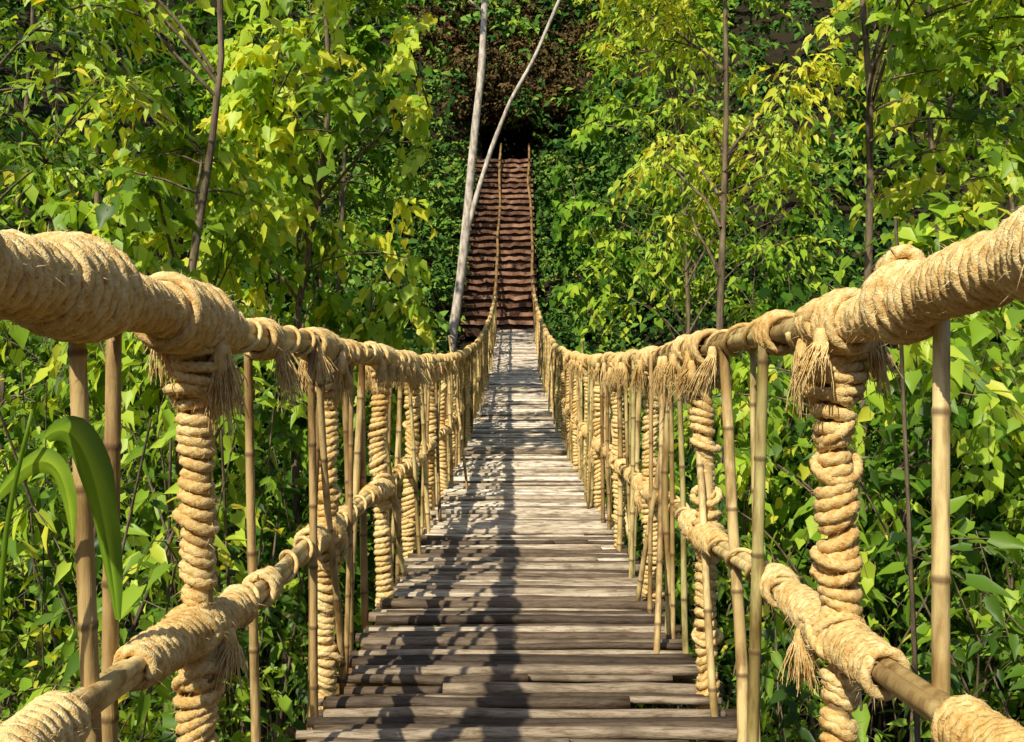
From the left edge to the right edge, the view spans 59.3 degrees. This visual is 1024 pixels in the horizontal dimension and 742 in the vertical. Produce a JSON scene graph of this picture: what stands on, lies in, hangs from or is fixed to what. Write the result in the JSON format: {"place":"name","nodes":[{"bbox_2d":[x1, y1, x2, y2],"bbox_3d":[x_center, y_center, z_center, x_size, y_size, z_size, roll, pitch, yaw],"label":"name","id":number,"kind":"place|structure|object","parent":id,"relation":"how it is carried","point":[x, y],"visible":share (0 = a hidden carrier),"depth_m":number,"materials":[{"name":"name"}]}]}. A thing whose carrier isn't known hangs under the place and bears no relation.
{"place":"outdoors","nodes":[
{"label":"outdoors","id":0,"kind":"place"},
{"bbox_2d":[0,0,1023,741],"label":"hillside ground","id":1,"kind":"structure","parent":0,"point":[514,146],"depth_m":41.47,"materials":[{"name":"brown plant"}]},
{"bbox_2d":[0,411,122,647],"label":"blade leaf plant","id":2,"kind":"object","parent":1,"relation":"on","point":[80,437],"visible":1,"depth_m":1.32,"materials":[{"name":"green plant"}]},
{"bbox_2d":[0,0,183,686],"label":"broadleaf tree","id":3,"kind":"object","parent":1,"relation":"on","point":[60,12],"visible":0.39,"depth_m":6.44,"materials":[{"name":"green plant"}]},
{"bbox_2d":[0,3,266,633],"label":"broadleaf tree","id":4,"kind":"object","parent":1,"relation":"on","point":[19,132],"visible":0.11,"depth_m":14.36,"materials":[{"name":"green plant"}]},
{"bbox_2d":[0,0,311,727],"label":"broadleaf tree","id":5,"kind":"object","parent":1,"relation":"on","point":[195,154],"visible":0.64,"depth_m":7.43,"materials":[{"name":"green plant"}]},
{"bbox_2d":[0,0,326,557],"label":"broadleaf tree","id":6,"kind":"object","parent":1,"relation":"on","point":[37,60],"visible":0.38,"depth_m":10.53,"materials":[{"name":"green plant"}]},
{"bbox_2d":[0,316,359,741],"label":"undergrowth thicket","id":7,"kind":"object","parent":1,"relation":"on","point":[155,564],"visible":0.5,"depth_m":5.15,"materials":[{"name":"green plant"}]},
{"bbox_2d":[0,335,438,740],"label":"undergrowth thicket","id":8,"kind":"object","parent":1,"relation":"on","point":[299,428],"visible":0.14,"depth_m":9.96,"materials":[{"name":"green plant"}]},
{"bbox_2d":[153,0,432,471],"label":"broadleaf tree","id":9,"kind":"object","parent":1,"relation":"on","point":[366,46],"visible":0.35,"depth_m":16.68,"materials":[{"name":"green plant"}]},
{"bbox_2d":[170,0,442,483],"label":"broadleaf tree","id":10,"kind":"object","parent":1,"relation":"on","point":[396,245],"visible":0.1,"depth_m":22.12,"materials":[{"name":"green plant"}]},
{"bbox_2d":[182,0,438,740],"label":"broadleaf tree","id":11,"kind":"object","parent":1,"relation":"on","point":[275,134],"visible":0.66,"depth_m":10.12,"materials":[{"name":"green plant"}]},
{"bbox_2d":[375,0,560,352],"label":"pale forked tree","id":12,"kind":"object","parent":1,"relation":"on","point":[470,204],"visible":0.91,"depth_m":29.89,"materials":[{"name":"grey plant"}]},
{"bbox_2d":[461,158,537,335],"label":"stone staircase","id":13,"kind":"structure","parent":1,"relation":"on","point":[514,304],"depth_m":36.88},
{"bbox_2d":[493,143,535,311],"bbox_3d":[0.111,-6.429,38.607,1.584,10.025,13.259,0,0,0],"label":"stair handrail","id":14,"kind":"object","parent":13,"relation":"on","point":[533,290],"visible":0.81,"depth_m":38.27,"materials":[{"name":"brown wood"}]},
{"bbox_2d":[4,167,999,714],"bbox_3d":[-0.015,-0.255,22.968,23.500,14.086,19.408,0,0,0],"label":"ravine shrub foliage","id":15,"kind":"object","parent":1,"relation":"on","point":[550,321],"visible":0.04,"depth_m":29.10,"materials":[{"name":"green plant"}]},
{"bbox_2d":[265,32,742,351],"bbox_3d":[-0.393,-8.744,39.113,18.612,17.715,17.671,0,0,0],"label":"hillside shrub foliage","id":16,"kind":"object","parent":1,"relation":"on","point":[548,264],"visible":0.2,"depth_m":37.58,"materials":[{"name":"green plant"}]},
{"bbox_2d":[238,0,783,84],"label":"hillside forest foliage","id":17,"kind":"object","parent":1,"relation":"on","point":[507,14],"visible":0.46,"depth_m":51.49,"materials":[{"name":"green plant"}]},
{"bbox_2d":[0,205,1023,741],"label":"bamboo rope bridge","id":18,"kind":"structure","parent":1,"relation":"on","point":[532,595],"depth_m":2.98,"materials":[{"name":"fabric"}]},
{"bbox_2d":[0,0,1023,572],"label":"hillside forest foliage","id":19,"kind":"object","parent":1,"relation":"on","point":[586,164],"visible":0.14,"depth_m":34.71,"materials":[{"name":"green plant"}]},
{"bbox_2d":[439,44,591,142],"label":"overhanging brush foliage","id":20,"kind":"object","parent":1,"relation":"on","point":[496,86],"visible":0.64,"depth_m":44.61,"materials":[{"name":"brown plant"}]},
{"bbox_2d":[403,0,635,88],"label":"hilltop shrub foliage","id":21,"kind":"object","parent":1,"relation":"on","point":[566,33],"visible":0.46,"depth_m":51.77,"materials":[{"name":"green plant"}]},
{"bbox_2d":[549,0,854,488],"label":"broadleaf tree","id":22,"kind":"object","parent":1,"relation":"on","point":[571,210],"visible":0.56,"depth_m":22.21,"materials":[{"name":"green plant"}]},
{"bbox_2d":[573,0,865,647],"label":"broadleaf tree","id":23,"kind":"object","parent":1,"relation":"on","point":[802,192],"visible":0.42,"depth_m":15.46,"materials":[{"name":"green plant"}]},
{"bbox_2d":[593,0,907,706],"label":"broadleaf tree","id":24,"kind":"object","parent":1,"relation":"on","point":[726,149],"visible":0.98,"depth_m":10.84,"materials":[{"name":"green plant"}]},
{"bbox_2d":[605,276,1023,741],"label":"undergrowth thicket","id":25,"kind":"object","parent":1,"relation":"on","point":[891,456],"visible":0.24,"depth_m":9.37,"materials":[{"name":"green plant"}]},
{"bbox_2d":[637,218,1023,741],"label":"undergrowth thicket","id":26,"kind":"object","parent":1,"relation":"on","point":[1008,545],"visible":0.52,"depth_m":4.87,"materials":[{"name":"green plant"}]},
{"bbox_2d":[639,0,1023,741],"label":"broadleaf tree","id":27,"kind":"object","parent":1,"relation":"on","point":[973,330],"visible":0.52,"depth_m":7.24,"materials":[{"name":"green plant"}]},
{"bbox_2d":[814,0,1023,620],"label":"broadleaf tree","id":28,"kind":"object","parent":1,"relation":"on","point":[940,131],"visible":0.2,"depth_m":11.34,"materials":[{"name":"green plant"}]},
{"bbox_2d":[814,0,1023,594],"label":"broadleaf tree","id":29,"kind":"object","parent":1,"relation":"on","point":[1001,86],"visible":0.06,"depth_m":16.58,"materials":[{"name":"green plant"}]},
{"bbox_2d":[905,0,1023,741],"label":"broadleaf tree","id":30,"kind":"object","parent":1,"relation":"on","point":[975,29],"visible":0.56,"depth_m":6.69,"materials":[{"name":"green plant"}]}
]}

